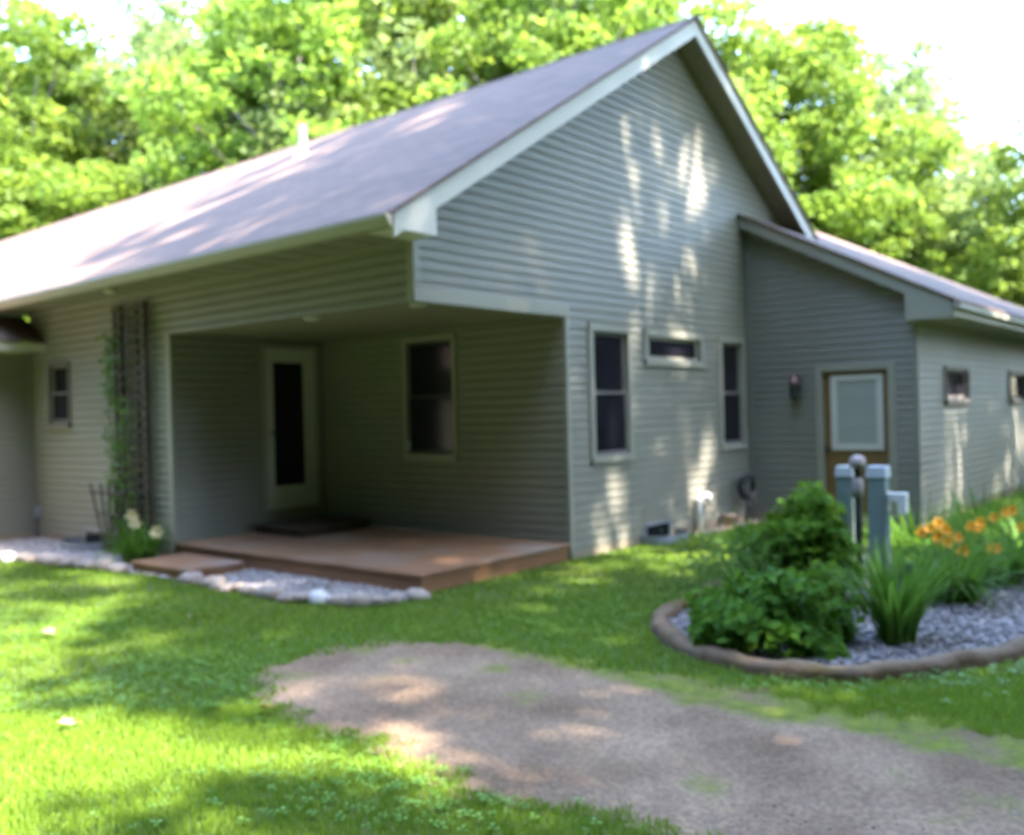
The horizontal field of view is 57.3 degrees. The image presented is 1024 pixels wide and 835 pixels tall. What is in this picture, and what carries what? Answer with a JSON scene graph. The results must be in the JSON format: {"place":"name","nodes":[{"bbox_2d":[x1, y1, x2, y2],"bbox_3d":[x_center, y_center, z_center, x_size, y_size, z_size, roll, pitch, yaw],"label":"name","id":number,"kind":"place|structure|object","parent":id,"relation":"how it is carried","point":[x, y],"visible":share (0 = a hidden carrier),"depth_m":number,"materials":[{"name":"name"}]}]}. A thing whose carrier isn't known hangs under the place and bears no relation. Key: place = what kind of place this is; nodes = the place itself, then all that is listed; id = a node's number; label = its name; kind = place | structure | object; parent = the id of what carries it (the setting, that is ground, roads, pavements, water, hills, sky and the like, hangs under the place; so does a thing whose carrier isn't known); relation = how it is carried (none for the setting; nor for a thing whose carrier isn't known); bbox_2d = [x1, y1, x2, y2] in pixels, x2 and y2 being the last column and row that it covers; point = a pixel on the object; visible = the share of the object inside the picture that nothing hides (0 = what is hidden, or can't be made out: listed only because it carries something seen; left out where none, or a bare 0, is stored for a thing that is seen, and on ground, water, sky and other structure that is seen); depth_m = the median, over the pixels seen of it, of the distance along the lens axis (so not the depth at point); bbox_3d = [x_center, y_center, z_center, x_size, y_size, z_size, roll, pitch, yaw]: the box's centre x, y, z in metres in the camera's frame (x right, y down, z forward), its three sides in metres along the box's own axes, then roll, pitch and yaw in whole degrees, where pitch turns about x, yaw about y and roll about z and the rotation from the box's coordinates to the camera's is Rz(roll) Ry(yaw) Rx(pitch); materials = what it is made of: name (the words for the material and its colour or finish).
{"place":"outdoors","nodes":[
{"label":"outdoors","id":0,"kind":"place"},
{"bbox_2d":[0,537,430,602],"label":"gravel","id":1,"kind":"structure","parent":0,"point":[54,548],"depth_m":9.37,"materials":[{"name":"gravel"}]},
{"bbox_2d":[1,552,15,562],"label":"border stone","id":2,"kind":"object","parent":1,"relation":"on","point":[7,556],"visible":0.56,"depth_m":10.96,"materials":[{"name":"stone"}]},
{"bbox_2d":[15,552,34,561],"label":"border stone","id":3,"kind":"object","parent":1,"relation":"on","point":[19,556],"visible":0.56,"depth_m":10.87,"materials":[{"name":"stone"}]},
{"bbox_2d":[22,556,34,563],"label":"border stone","id":4,"kind":"object","parent":1,"relation":"on","point":[30,559],"visible":0.56,"depth_m":10.77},
{"bbox_2d":[35,552,52,564],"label":"border stone","id":5,"kind":"object","parent":1,"relation":"on","point":[40,558],"visible":0.48,"depth_m":10.65,"materials":[{"name":"stone"}]},
{"bbox_2d":[43,554,64,566],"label":"border stone","id":6,"kind":"object","parent":1,"relation":"on","point":[52,560],"visible":0.6,"depth_m":10.52,"materials":[{"name":"stone"}]},
{"bbox_2d":[73,558,94,568],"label":"border stone","id":7,"kind":"object","parent":1,"relation":"on","point":[79,562],"visible":0.52,"depth_m":10.33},
{"bbox_2d":[81,560,96,569],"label":"border stone","id":8,"kind":"object","parent":1,"relation":"on","point":[89,564],"visible":0.81,"depth_m":10.21,"materials":[{"name":"stone"}]},
{"bbox_2d":[97,557,115,571],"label":"border stone","id":9,"kind":"object","parent":1,"relation":"on","point":[103,563],"visible":0.54,"depth_m":10.11,"materials":[{"name":"stone"}]},
{"bbox_2d":[89,483,127,554],"bbox_3d":[-4.884,1.236,11.332,0.904,0.860,0.036,-1,0,40],"label":"plant support","id":10,"kind":"object","parent":1,"relation":"on","point":[102,492],"visible":0.7,"depth_m":11.32,"materials":[{"name":"brown wood"}]},
{"bbox_2d":[110,301,152,542],"bbox_3d":[-4.574,0.148,11.259,0.775,3.020,0.066,-1,0,40],"label":"garden trellis","id":11,"kind":"object","parent":1,"relation":"on","point":[137,346],"visible":0.73,"depth_m":11.14,"materials":[{"name":"brown wood"}]},
{"bbox_2d":[96,329,137,554],"bbox_3d":[-4.734,0.314,11.239,0.880,2.763,0.151,-1,0,40],"label":"climbing vine","id":12,"kind":"object","parent":11,"relation":"attached to","point":[109,367],"visible":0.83,"depth_m":11.25,"materials":[{"name":"green plant"}]},
{"bbox_2d":[88,509,193,564],"bbox_3d":[-4.261,1.339,10.612,1.261,0.618,1.175,-2,0,-14],"label":"hydrangea","id":13,"kind":"object","parent":1,"relation":"on","point":[141,545],"visible":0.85,"depth_m":10.48,"materials":[{"name":"green plant"}]},
{"bbox_2d":[130,553,243,578],"bbox_3d":[-3.438,1.602,9.901,1.120,0.170,0.653,-1,0,40],"label":"wooden step","id":14,"kind":"object","parent":1,"relation":"on","point":[175,566],"visible":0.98,"depth_m":9.74,"materials":[{"name":"wood"}]},
{"bbox_2d":[177,571,204,584],"bbox_3d":[-3.167,1.603,9.241,0.252,0.169,0.182,-8,-2,11],"label":"border stone","id":15,"kind":"object","parent":1,"relation":"on","point":[181,578],"visible":0.52,"depth_m":9.19,"materials":[{"name":"stone"}]},
{"bbox_2d":[186,575,202,585],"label":"border stone","id":16,"kind":"object","parent":1,"relation":"on","point":[195,579],"visible":0.69,"depth_m":9.08,"materials":[{"name":"stone"}]},
{"bbox_2d":[201,576,226,587],"bbox_3d":[-2.864,1.590,9.001,0.264,0.136,0.171,-7,-4,11],"label":"border stone","id":17,"kind":"object","parent":1,"relation":"on","point":[207,581],"visible":0.56,"depth_m":8.94,"materials":[{"name":"stone"}]},
{"bbox_2d":[209,579,225,590],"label":"border stone","id":18,"kind":"object","parent":1,"relation":"on","point":[216,584],"visible":0.69,"depth_m":8.78,"materials":[{"name":"stone"}]},
{"bbox_2d":[231,582,246,592],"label":"border stone","id":19,"kind":"object","parent":1,"relation":"on","point":[235,587],"visible":0.61,"depth_m":8.61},
{"bbox_2d":[239,585,255,595],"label":"border stone","id":20,"kind":"object","parent":1,"relation":"on","point":[247,590],"visible":0.77,"depth_m":8.49,"materials":[{"name":"stone"}]},
{"bbox_2d":[254,585,276,598],"bbox_3d":[-2.202,1.576,8.412,0.243,0.150,0.189,-4,-1,35],"label":"border stone","id":21,"kind":"object","parent":1,"relation":"on","point":[259,591],"visible":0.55,"depth_m":8.35,"materials":[{"name":"stone"}]},
{"bbox_2d":[264,586,283,600],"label":"border stone","id":22,"kind":"object","parent":1,"relation":"on","point":[272,593],"visible":0.72,"depth_m":8.25,"materials":[{"name":"stone"}]},
{"bbox_2d":[292,592,309,602],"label":"border stone","id":23,"kind":"object","parent":1,"relation":"on","point":[302,597],"visible":0.81,"depth_m":8.07,"materials":[{"name":"stone"}]},
{"bbox_2d":[309,590,328,605],"bbox_3d":[-1.652,1.570,8.037,0.168,0.174,0.205,-12,3,-19],"label":"border stone","id":24,"kind":"object","parent":1,"relation":"on","point":[317,596],"visible":0.63,"depth_m":7.97,"materials":[{"name":"stone"}]},
{"bbox_2d":[327,593,348,606],"bbox_3d":[-1.467,1.564,7.960,0.205,0.133,0.142,0,6,-5],"label":"border stone","id":25,"kind":"object","parent":1,"relation":"on","point":[337,598],"visible":0.57,"depth_m":7.90,"materials":[{"name":"stone"}]},
{"bbox_2d":[345,592,369,608],"bbox_3d":[-1.296,1.551,7.881,0.212,0.170,0.224,-6,-10,-4],"label":"border stone","id":26,"kind":"object","parent":1,"relation":"on","point":[357,599],"visible":0.7,"depth_m":7.80,"materials":[{"name":"stone"}]},
{"bbox_2d":[369,595,385,606],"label":"border stone","id":27,"kind":"object","parent":1,"relation":"on","point":[379,600],"visible":0.77,"depth_m":7.85,"materials":[{"name":"stone"}]},
{"bbox_2d":[386,593,402,604],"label":"border stone","id":28,"kind":"object","parent":1,"relation":"on","point":[395,597],"visible":0.7,"depth_m":7.94,"materials":[{"name":"stone"}]},
{"bbox_2d":[0,438,1023,834],"bbox_3d":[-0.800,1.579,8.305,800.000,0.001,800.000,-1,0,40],"label":"ground","id":29,"kind":"structure","parent":0,"point":[446,596],"depth_m":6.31,"materials":[{"name":"plant"}]},
{"bbox_2d":[0,100,75,227],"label":"tree","id":30,"kind":"object","parent":29,"relation":"on","point":[21,162],"visible":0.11,"depth_m":31.66,"materials":[{"name":"green plant"}]},
{"bbox_2d":[0,0,87,228],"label":"tree","id":31,"kind":"object","parent":29,"relation":"on","point":[27,90],"visible":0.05,"depth_m":35.63,"materials":[{"name":"green plant"}]},
{"bbox_2d":[40,626,57,633],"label":"fallen leaf","id":32,"kind":"object","parent":29,"relation":"on","point":[49,630],"visible":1,"depth_m":6.99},
{"bbox_2d":[57,717,80,723],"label":"fallen leaf","id":33,"kind":"object","parent":29,"relation":"on","point":[66,721],"visible":1,"depth_m":4.86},
{"bbox_2d":[58,556,83,567],"bbox_3d":[-4.932,1.627,10.477,0.278,0.147,0.220,-10,-6,-16],"label":"border stone","id":34,"kind":"object","parent":29,"relation":"on","point":[68,561],"visible":0.62,"depth_m":10.39,"materials":[{"name":"stone"}]},
{"bbox_2d":[0,158,144,422],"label":"tree","id":35,"kind":"object","parent":29,"relation":"on","point":[87,185],"visible":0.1,"depth_m":30.10,"materials":[{"name":"green plant"}]},
{"bbox_2d":[0,0,146,353],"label":"tree","id":36,"kind":"object","parent":29,"relation":"on","point":[40,42],"visible":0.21,"depth_m":32.87,"materials":[{"name":"green plant"}]},
{"bbox_2d":[0,47,164,205],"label":"tree","id":37,"kind":"object","parent":29,"relation":"on","point":[41,89],"visible":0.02,"depth_m":35.76,"materials":[{"name":"green plant"}]},
{"bbox_2d":[108,562,130,572],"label":"border stone","id":38,"kind":"object","parent":29,"relation":"on","point":[119,566],"visible":0.79,"depth_m":9.99,"materials":[{"name":"stone"}]},
{"bbox_2d":[21,15,257,318],"bbox_3d":[-13.795,-6.963,36.104,11.751,17.452,11.596,-1,0,39],"label":"tree","id":39,"kind":"object","parent":29,"relation":"on","point":[177,43],"visible":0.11,"depth_m":34.69,"materials":[{"name":"green plant"}]},
{"bbox_2d":[73,0,267,172],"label":"tree","id":40,"kind":"object","parent":29,"relation":"on","point":[174,12],"visible":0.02,"depth_m":37.07,"materials":[{"name":"green plant"}]},
{"bbox_2d":[107,25,318,205],"bbox_3d":[-9.779,-6.168,34.948,10.011,15.672,9.976,-1,0,-5],"label":"tree","id":41,"kind":"object","parent":29,"relation":"on","point":[234,131],"visible":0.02,"depth_m":33.41,"materials":[{"name":"green plant"}]},
{"bbox_2d":[219,583,233,592],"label":"border stone","id":42,"kind":"object","parent":29,"relation":"on","point":[226,588],"visible":0.72,"depth_m":8.66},
{"bbox_2d":[277,592,295,603],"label":"border stone","id":43,"kind":"object","parent":29,"relation":"on","point":[283,598],"visible":0.61,"depth_m":8.09,"materials":[{"name":"stone"}]},
{"bbox_2d":[106,0,468,192],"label":"tree","id":44,"kind":"object","parent":29,"relation":"on","point":[295,25],"visible":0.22,"depth_m":29.09,"materials":[{"name":"green plant"}]},
{"bbox_2d":[218,0,412,163],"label":"tree","id":45,"kind":"object","parent":29,"relation":"on","point":[263,117],"visible":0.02,"depth_m":33.07,"materials":[{"name":"green plant"}]},
{"bbox_2d":[282,73,445,434],"bbox_3d":[-4.148,-4.942,31.086,8.580,12.979,9.953,-1,0,-4],"label":"tree","id":46,"kind":"object","parent":29,"relation":"on","point":[384,90],"visible":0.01,"depth_m":29.48,"materials":[{"name":"green plant"}]},
{"bbox_2d":[230,0,502,162],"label":"tree","id":47,"kind":"object","parent":29,"relation":"on","point":[408,45],"visible":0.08,"depth_m":29.75,"materials":[{"name":"green plant"}]},
{"bbox_2d":[175,526,569,593],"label":"wooden deck","id":48,"kind":"structure","parent":29,"relation":"on","point":[393,559],"depth_m":9.65,"materials":[{"name":"wood"}]},
{"bbox_2d":[253,516,371,536],"bbox_3d":[-2.492,1.361,11.739,0.920,0.099,1.140,-1,0,40],"label":"landing step","id":49,"kind":"object","parent":48,"relation":"on","point":[305,527],"visible":1,"depth_m":11.51,"materials":[{"name":"brown wood"}]},
{"bbox_2d":[407,588,430,601],"bbox_3d":[-0.810,1.545,8.139,0.212,0.117,0.232,7,3,-13],"label":"border stone","id":50,"kind":"object","parent":29,"relation":"on","point":[413,594],"visible":0.78,"depth_m":8.06,"materials":[{"name":"stone"}]},
{"bbox_2d":[270,0,603,354],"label":"tree","id":51,"kind":"object","parent":29,"relation":"on","point":[407,11],"visible":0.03,"depth_m":30.98,"materials":[{"name":"green plant"}]},
{"bbox_2d":[0,14,1023,559],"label":"house","id":52,"kind":"structure","parent":29,"relation":"on","point":[520,266],"depth_m":11.63,"materials":[{"name":"plastic"}]},
{"bbox_2d":[46,362,71,427],"bbox_3d":[-6.072,-0.297,12.640,0.620,0.880,0.152,-1,0,40],"label":"window","id":53,"kind":"structure","parent":52,"relation":"in","point":[59,396],"depth_m":12.68,"materials":[{"name":"black glass"}]},
{"bbox_2d":[60,527,108,551],"bbox_3d":[-5.443,1.560,11.872,1.012,0.255,0.425,-1,0,40],"label":"window well","id":54,"kind":"object","parent":52,"relation":"attached to","point":[75,544],"depth_m":11.90,"materials":[{"name":"metal"}]},
{"bbox_2d":[86,530,108,542],"bbox_3d":[-5.319,1.558,12.022,0.620,0.190,0.008,-1,0,40],"label":"basement window","id":55,"kind":"structure","parent":54,"relation":"in","point":[92,536],"depth_m":12.08,"materials":[{"name":"black glass"}]},
{"bbox_2d":[260,343,321,512],"bbox_3d":[-2.858,0.126,12.127,0.126,2.130,0.890,-1,0,40],"label":"porch door","id":56,"kind":"structure","parent":52,"relation":"in","point":[289,373],"depth_m":12.13,"materials":[{"name":"beige paint"}]},
{"bbox_2d":[401,333,458,460],"bbox_3d":[-0.968,-0.235,11.299,0.900,1.495,0.152,-1,0,40],"label":"window","id":57,"kind":"structure","parent":52,"relation":"in","point":[429,368],"depth_m":11.31,"materials":[{"name":"black glass"}]},
{"bbox_2d":[587,322,635,463],"bbox_3d":[1.102,-0.276,10.669,0.152,1.560,0.870,-1,0,40],"label":"window","id":58,"kind":"structure","parent":52,"relation":"in","point":[611,421],"depth_m":10.69,"materials":[{"name":"black glass"}]},
{"bbox_2d":[639,519,688,545],"bbox_3d":[1.901,1.389,11.284,0.364,0.255,0.850,-1,0,40],"label":"window well","id":59,"kind":"object","parent":52,"relation":"attached to","point":[654,535],"depth_m":11.23,"materials":[{"name":"metal"}]},
{"bbox_2d":[647,522,668,535],"bbox_3d":[1.774,1.394,11.388,0.008,0.190,0.521,-1,0,40],"label":"basement window","id":60,"kind":"structure","parent":59,"relation":"in","point":[655,530],"depth_m":11.39,"materials":[{"name":"black glass"}]},
{"bbox_2d":[643,328,705,367],"bbox_3d":[2.019,-0.860,11.790,0.152,0.450,1.470,-1,0,40],"label":"window","id":61,"kind":"structure","parent":52,"relation":"in","point":[666,348],"depth_m":11.78,"materials":[{"name":"black glass"}]},
{"bbox_2d":[717,335,747,450],"bbox_3d":[3.021,-0.336,12.987,0.152,1.560,0.770,-1,0,40],"label":"window","id":62,"kind":"structure","parent":52,"relation":"in","point":[731,371],"depth_m":13.03,"materials":[{"name":"black glass"}]},
{"bbox_2d":[815,361,897,519],"bbox_3d":[4.558,0.304,12.405,1.040,2.040,0.162,-1,0,40],"label":"brown door","id":63,"kind":"structure","parent":52,"relation":"in","point":[856,412],"depth_m":12.41,"materials":[{"name":"brown wood"}]},
{"bbox_2d":[943,366,971,404],"bbox_3d":[6.276,-0.451,13.288,0.152,0.525,1.260,-1,0,40],"label":"window","id":64,"kind":"structure","parent":52,"relation":"in","point":[956,380],"depth_m":13.38,"materials":[{"name":"black glass"}]},
{"bbox_2d":[1008,371,1023,403],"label":"window","id":65,"kind":"structure","parent":52,"relation":"in","point":[1016,379],"depth_m":16.32,"materials":[{"name":"beige glass"}]},
{"bbox_2d":[0,555,1023,834],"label":"clover","id":66,"kind":"object","parent":29,"relation":"on","point":[198,679],"visible":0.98,"depth_m":5.33,"materials":[{"name":"green plant"}]},
{"bbox_2d":[393,0,682,399],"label":"tree","id":67,"kind":"object","parent":29,"relation":"on","point":[576,32],"visible":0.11,"depth_m":27.86,"materials":[{"name":"green plant"}]},
{"bbox_2d":[465,0,672,86],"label":"tree","id":68,"kind":"object","parent":29,"relation":"on","point":[561,10],"visible":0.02,"depth_m":30.77,"materials":[{"name":"green plant"}]},
{"bbox_2d":[535,3,792,402],"bbox_3d":[4.009,-5.837,29.435,10.177,14.377,8.773,-1,0,21],"label":"tree","id":69,"kind":"object","parent":29,"relation":"on","point":[746,99],"depth_m":28.68,"materials":[{"name":"green plant"}]},
{"bbox_2d":[669,526,737,546],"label":"yellow weed","id":70,"kind":"object","parent":29,"relation":"on","point":[709,532],"visible":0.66,"depth_m":10.81,"materials":[{"name":"green plant"}]},
{"bbox_2d":[597,0,842,225],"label":"tree","id":71,"kind":"object","parent":29,"relation":"on","point":[727,12],"visible":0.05,"depth_m":33.98,"materials":[{"name":"green plant"}]},
{"bbox_2d":[691,519,765,534],"bbox_3d":[2.931,1.457,12.529,0.320,0.001,1.870,-1,0,40],"label":"stone strip","id":72,"kind":"object","parent":29,"relation":"on","point":[723,527],"visible":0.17,"depth_m":12.43,"materials":[{"name":"stone"}]},
{"bbox_2d":[695,492,711,530],"bbox_3d":[2.492,1.249,12.130,0.093,0.557,0.357,-1,0,40],"label":"vent elbow","id":73,"kind":"object","parent":72,"relation":"on","point":[701,497],"visible":0.94,"depth_m":12.01,"materials":[{"name":"plastic"}]},
{"bbox_2d":[722,513,735,526],"bbox_3d":[2.904,1.378,12.530,0.190,0.175,0.190,-1,0,40],"label":"flower pot","id":74,"kind":"object","parent":72,"relation":"on","point":[729,516],"visible":0.97,"depth_m":12.47,"materials":[{"name":"ceramic"}]},
{"bbox_2d":[737,474,764,522],"bbox_3d":[3.291,1.116,12.819,0.337,0.686,0.245,-2,0,-30],"label":"hose reel","id":75,"kind":"object","parent":72,"relation":"on","point":[742,493],"visible":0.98,"depth_m":12.86,"materials":[{"name":"black metal"}]},
{"bbox_2d":[741,104,847,441],"bbox_3d":[8.164,-5.047,34.295,6.903,12.541,7.332,-1,0,4],"label":"tree","id":76,"kind":"object","parent":29,"relation":"on","point":[785,165],"visible":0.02,"depth_m":32.18,"materials":[{"name":"green plant"}]},
{"bbox_2d":[713,12,923,369],"bbox_3d":[9.715,-7.212,36.246,10.884,16.773,9.382,-1,0,-6],"label":"tree","id":77,"kind":"object","parent":29,"relation":"on","point":[774,45],"visible":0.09,"depth_m":34.21,"materials":[{"name":"green plant"}]},
{"bbox_2d":[757,4,968,262],"bbox_3d":[11.796,-7.083,35.162,9.720,16.421,9.461,-1,0,31],"label":"tree","id":78,"kind":"object","parent":29,"relation":"on","point":[838,40],"visible":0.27,"depth_m":33.03,"materials":[{"name":"green plant"}]},
{"bbox_2d":[817,154,972,286],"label":"tree","id":79,"kind":"object","parent":29,"relation":"on","point":[933,256],"visible":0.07,"depth_m":33.74,"materials":[{"name":"green plant"}]},
{"bbox_2d":[798,24,1023,278],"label":"tree","id":80,"kind":"object","parent":29,"relation":"on","point":[959,204],"visible":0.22,"depth_m":35.67,"materials":[{"name":"green plant"}]},
{"bbox_2d":[860,61,1016,287],"bbox_3d":[16.877,-6.857,39.483,8.191,15.672,8.162,-1,0,41],"label":"tree","id":81,"kind":"object","parent":29,"relation":"on","point":[974,153],"visible":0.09,"depth_m":37.90,"materials":[{"name":"green plant"}]},
{"bbox_2d":[935,102,1023,307],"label":"tree","id":82,"kind":"object","parent":29,"relation":"on","point":[994,261],"visible":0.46,"depth_m":32.74,"materials":[{"name":"green plant"}]},
{"bbox_2d":[937,135,1023,282],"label":"tree","id":83,"kind":"object","parent":29,"relation":"on","point":[996,141],"visible":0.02,"depth_m":39.98,"materials":[{"name":"green plant"}]},
{"bbox_2d":[985,480,1023,518],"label":"daylily","id":84,"kind":"object","parent":29,"relation":"on","point":[1016,503],"visible":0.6,"depth_m":10.35,"materials":[{"name":"green plant"}]},
{"bbox_2d":[990,233,1019,304],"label":"tree","id":85,"kind":"object","parent":29,"relation":"on","point":[1017,238],"visible":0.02,"depth_m":38.23,"materials":[{"name":"green plant"}]},
{"bbox_2d":[0,0,1023,239],"label":"sky","id":86,"kind":"structure","parent":0,"point":[996,27],"materials":[{"name":"white"}]},
{"bbox_2d":[246,640,1023,834],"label":"driveway","id":87,"kind":"structure","parent":0,"point":[853,775],"depth_m":4.43,"materials":[{"name":"gravel"}]},
{"bbox_2d":[668,552,1023,665],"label":"bed gravel","id":88,"kind":"structure","parent":0,"point":[1014,629],"depth_m":6.47,"materials":[{"name":"gravel"}]},
{"bbox_2d":[639,506,830,603],"bbox_3d":[1.791,1.120,7.517,1.462,0.762,1.567,-1,0,13],"label":"feathery plant","id":89,"kind":"object","parent":88,"relation":"on","point":[720,572],"visible":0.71,"depth_m":7.48,"materials":[{"name":"green plant"}]},
{"bbox_2d":[684,566,871,662],"bbox_3d":[1.745,1.275,6.298,1.250,0.576,1.240,-1,0,-8],"label":"shrub","id":90,"kind":"object","parent":88,"relation":"on","point":[759,610],"visible":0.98,"depth_m":5.97,"materials":[{"name":"green plant"}]},
{"bbox_2d":[724,479,866,588],"bbox_3d":[2.645,1.040,8.446,1.235,0.976,1.294,-1,0,40],"label":"shrub","id":91,"kind":"object","parent":88,"relation":"on","point":[815,523],"visible":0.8,"depth_m":8.12,"materials":[{"name":"green plant"}]},
{"bbox_2d":[783,560,866,608],"bbox_3d":[2.423,1.339,7.505,0.632,0.366,0.724,-1,0,-6],"label":"shrub","id":92,"kind":"object","parent":88,"relation":"on","point":[825,578],"visible":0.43,"depth_m":7.32,"materials":[{"name":"green plant"}]},
{"bbox_2d":[651,545,1023,682],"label":"garden edging","id":93,"kind":"object","parent":88,"relation":"on","point":[677,639],"visible":0.61,"depth_m":5.59,"materials":[{"name":"stone"}]},
{"bbox_2d":[835,465,854,558],"bbox_3d":[3.165,1.017,8.825,0.171,1.120,0.171,-1,0,37],"label":"utility post","id":94,"kind":"object","parent":88,"relation":"on","point":[844,475],"visible":0.47,"depth_m":8.75,"materials":[{"name":"grey plastic"}]},
{"bbox_2d":[849,455,865,577],"bbox_3d":[3.140,1.009,8.482,0.148,1.340,0.150,-1,0,40],"label":"meter post","id":95,"kind":"object","parent":88,"relation":"on","point":[857,463],"visible":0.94,"depth_m":8.45,"materials":[{"name":"black metal"}]},
{"bbox_2d":[865,465,908,589],"bbox_3d":[3.124,0.993,7.771,0.307,1.180,0.164,-1,0,37],"label":"utility post","id":96,"kind":"object","parent":88,"relation":"on","point":[881,497],"visible":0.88,"depth_m":7.75,"materials":[{"name":"grey plastic"}]},
{"bbox_2d":[821,527,986,645],"bbox_3d":[2.600,1.098,6.203,1.136,0.772,1.035,-2,0,-22],"label":"daylily","id":97,"kind":"object","parent":88,"relation":"on","point":[896,616],"visible":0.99,"depth_m":6.11,"materials":[{"name":"green plant"}]},
{"bbox_2d":[891,538,958,579],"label":"daylily","id":98,"kind":"object","parent":88,"relation":"on","point":[907,545],"visible":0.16,"depth_m":8.08,"materials":[{"name":"green plant"}]},
{"bbox_2d":[863,487,999,556],"bbox_3d":[3.804,1.038,8.786,1.467,0.808,1.403,-1,0,19],"label":"daylily","id":99,"kind":"object","parent":88,"relation":"on","point":[911,527],"visible":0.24,"depth_m":8.73,"materials":[{"name":"green plant"}]},
{"bbox_2d":[881,517,1023,608],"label":"daylily","id":100,"kind":"object","parent":88,"relation":"on","point":[971,583],"visible":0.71,"depth_m":7.34,"materials":[{"name":"green plant"}]},
{"bbox_2d":[914,478,1023,548],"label":"daylily","id":101,"kind":"object","parent":88,"relation":"on","point":[993,510],"visible":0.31,"depth_m":9.47,"materials":[{"name":"green plant"}]},
{"bbox_2d":[950,511,1023,587],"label":"daylily","id":102,"kind":"object","parent":88,"relation":"on","point":[1016,563],"visible":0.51,"depth_m":7.93,"materials":[{"name":"green plant"}]},
{"bbox_2d":[966,504,1023,572],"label":"daylily","id":103,"kind":"object","parent":88,"relation":"on","point":[1008,511],"visible":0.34,"depth_m":8.62,"materials":[{"name":"green plant"}]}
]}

